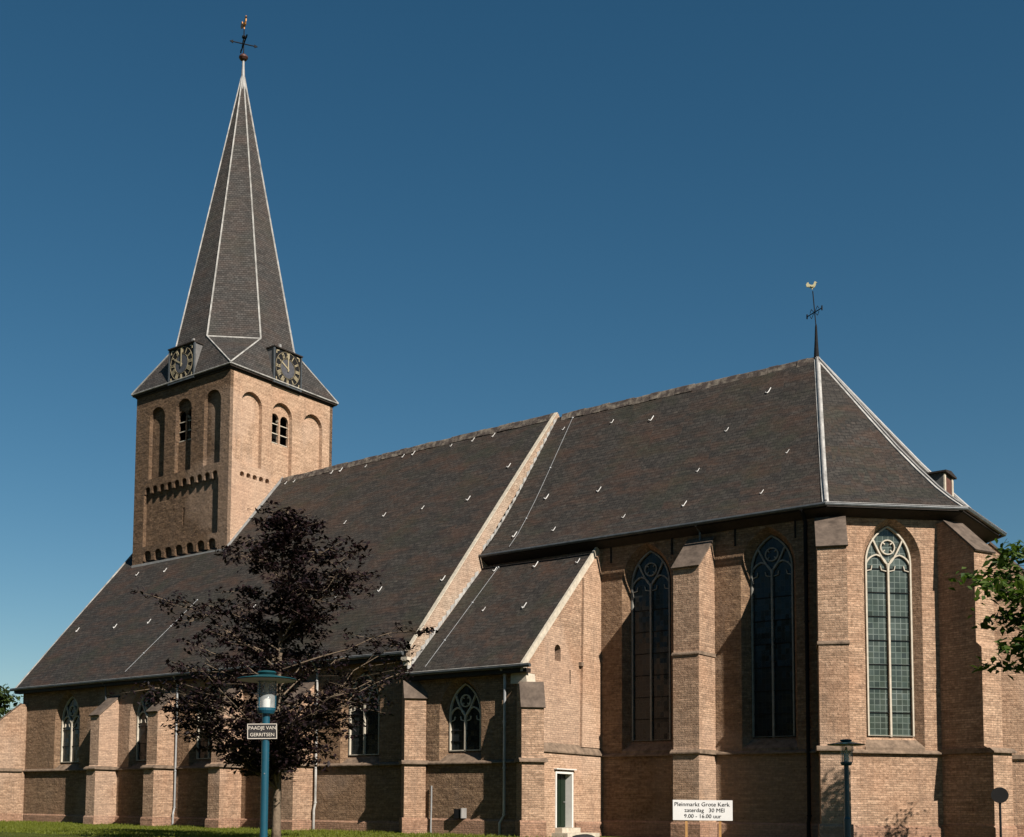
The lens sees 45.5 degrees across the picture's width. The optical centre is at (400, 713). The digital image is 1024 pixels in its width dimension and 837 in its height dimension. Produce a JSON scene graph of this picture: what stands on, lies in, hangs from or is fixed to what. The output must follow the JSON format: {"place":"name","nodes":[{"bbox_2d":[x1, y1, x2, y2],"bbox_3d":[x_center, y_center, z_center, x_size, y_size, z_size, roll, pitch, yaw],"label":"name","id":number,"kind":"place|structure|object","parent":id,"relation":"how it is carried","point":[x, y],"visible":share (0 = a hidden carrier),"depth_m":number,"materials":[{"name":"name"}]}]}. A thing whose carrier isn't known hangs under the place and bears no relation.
{"place":"outdoors","nodes":[
{"label":"outdoors","id":0,"kind":"place"},
{"bbox_2d":[0,820,619,836],"bbox_3d":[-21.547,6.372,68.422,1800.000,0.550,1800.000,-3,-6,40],"label":"ground","id":1,"kind":"structure","parent":0,"point":[13,834],"depth_m":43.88,"materials":[{"name":"green plant"}]},
{"bbox_2d":[0,684,22,717],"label":"lime tree","id":2,"kind":"object","parent":1,"relation":"on","point":[5,699],"visible":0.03,"depth_m":90.53,"materials":[{"name":"green plant"}]},
{"bbox_2d":[237,670,296,836],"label":"street lamp","id":3,"kind":"object","parent":1,"relation":"on","point":[265,677],"visible":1,"depth_m":18.87,"materials":[{"name":"blue metal"}]},
{"bbox_2d":[247,723,276,738],"bbox_3d":[-2.163,0.275,18.959,0.470,0.240,0.169,0,-4,-7],"label":"street sign","id":4,"kind":"object","parent":3,"relation":"attached to","point":[261,731],"visible":1,"depth_m":18.88,"materials":[{"name":"metal"}]},
{"bbox_2d":[106,499,444,836],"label":"beech tree","id":5,"kind":"object","parent":1,"relation":"on","point":[312,719],"visible":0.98,"depth_m":38.09,"materials":[{"name":"purple plant"}]},
{"bbox_2d":[0,16,1023,836],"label":"church","id":6,"kind":"structure","parent":1,"relation":"on","point":[644,612],"depth_m":50.35,"materials":[{"name":"brick"}]},
{"bbox_2d":[53,696,79,772],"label":"window","id":7,"kind":"structure","parent":6,"relation":"in","point":[70,733],"depth_m":66.40,"materials":[{"name":"glass"}]},
{"bbox_2d":[128,691,153,771],"bbox_3d":[-13.003,0.860,61.981,2.240,4.153,0.410,-3,-6,40],"label":"window","id":8,"kind":"structure","parent":6,"relation":"in","point":[142,717],"depth_m":62.44,"materials":[{"name":"glass"}]},
{"bbox_2d":[179,411,191,442],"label":"belfry window","id":9,"kind":"structure","parent":6,"relation":"in","point":[182,432],"depth_m":73.63,"materials":[{"name":"stone"}]},
{"bbox_2d":[188,685,218,770],"bbox_3d":[-9.379,0.671,58.964,2.240,4.153,0.410,-3,-6,40],"label":"window","id":10,"kind":"structure","parent":6,"relation":"in","point":[201,755],"depth_m":59.28,"materials":[{"name":"glass"}]},
{"bbox_2d":[270,683,287,749],"bbox_3d":[-5.650,0.217,56.072,1.775,3.603,0.120,-3,-6,40],"label":"window","id":11,"kind":"structure","parent":6,"relation":"in","point":[284,688],"depth_m":56.00,"materials":[{"name":"glass"}]},
{"bbox_2d":[272,414,286,446],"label":"belfry window","id":12,"kind":"structure","parent":6,"relation":"in","point":[283,428],"depth_m":73.74,"materials":[{"name":"stone"}]},
{"bbox_2d":[340,674,379,767],"bbox_3d":[-1.638,0.267,52.520,2.240,4.153,0.410,-3,-6,40],"label":"window","id":13,"kind":"structure","parent":6,"relation":"in","point":[365,744],"depth_m":52.54,"materials":[{"name":"glass"}]},
{"bbox_2d":[439,683,480,764],"bbox_3d":[2.517,0.393,48.744,2.080,3.300,0.470,-3,-6,40],"label":"annex window","id":14,"kind":"structure","parent":6,"relation":"in","point":[465,707],"depth_m":48.88,"materials":[{"name":"glass"}]},
{"bbox_2d":[554,768,576,827],"bbox_3d":[6.379,3.335,48.059,0.510,2.320,1.480,-3,-6,40],"label":"door","id":15,"kind":"structure","parent":6,"relation":"in","point":[563,780],"depth_m":48.37,"materials":[{"name":"white paint"}]},
{"bbox_2d":[622,551,671,753],"bbox_3d":[10.163,-2.556,49.588,2.240,8.413,0.500,-3,-6,40],"label":"choir window","id":16,"kind":"structure","parent":6,"relation":"in","point":[651,578],"depth_m":49.75,"materials":[{"name":"black glass"}]},
{"bbox_2d":[742,535,797,750],"bbox_3d":[14.133,-2.733,46.280,2.160,8.351,0.500,-3,-6,40],"label":"choir window","id":17,"kind":"structure","parent":6,"relation":"in","point":[772,566],"depth_m":46.44,"materials":[{"name":"black glass"}]},
{"bbox_2d":[864,526,924,750],"bbox_3d":[18.218,-2.834,45.072,2.280,8.464,0.390,1,-4,-5],"label":"apse window","id":18,"kind":"structure","parent":6,"relation":"in","point":[887,559],"depth_m":45.22,"materials":[{"name":"glass"}]},
{"bbox_2d":[572,834,594,836],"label":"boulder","id":19,"kind":"object","parent":1,"relation":"on","point":[584,835],"visible":1,"depth_m":41.13,"materials":[{"name":"grey stone"}]},
{"bbox_2d":[673,800,732,836],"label":"notice board","id":20,"kind":"object","parent":1,"relation":"on","point":[714,810],"visible":1,"depth_m":36.01,"materials":[{"name":"white wood"}]},
{"bbox_2d":[827,739,864,836],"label":"street lamp","id":21,"kind":"object","parent":1,"relation":"on","point":[846,763],"visible":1,"depth_m":31.32,"materials":[{"name":"black metal"}]},
{"bbox_2d":[944,538,1023,680],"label":"maple tree","id":22,"kind":"object","parent":1,"relation":"on","point":[1002,586],"visible":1,"depth_m":25.93,"materials":[{"name":"green plant"}]},
{"bbox_2d":[991,787,1008,836],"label":"round sign","id":23,"kind":"object","parent":1,"relation":"on","point":[999,795],"visible":1,"depth_m":25.94,"materials":[{"name":"black metal"}]},
{"bbox_2d":[0,0,1023,716],"label":"sky","id":24,"kind":"structure","parent":0,"point":[485,214],"materials":[{"name":"blue"}]}
]}

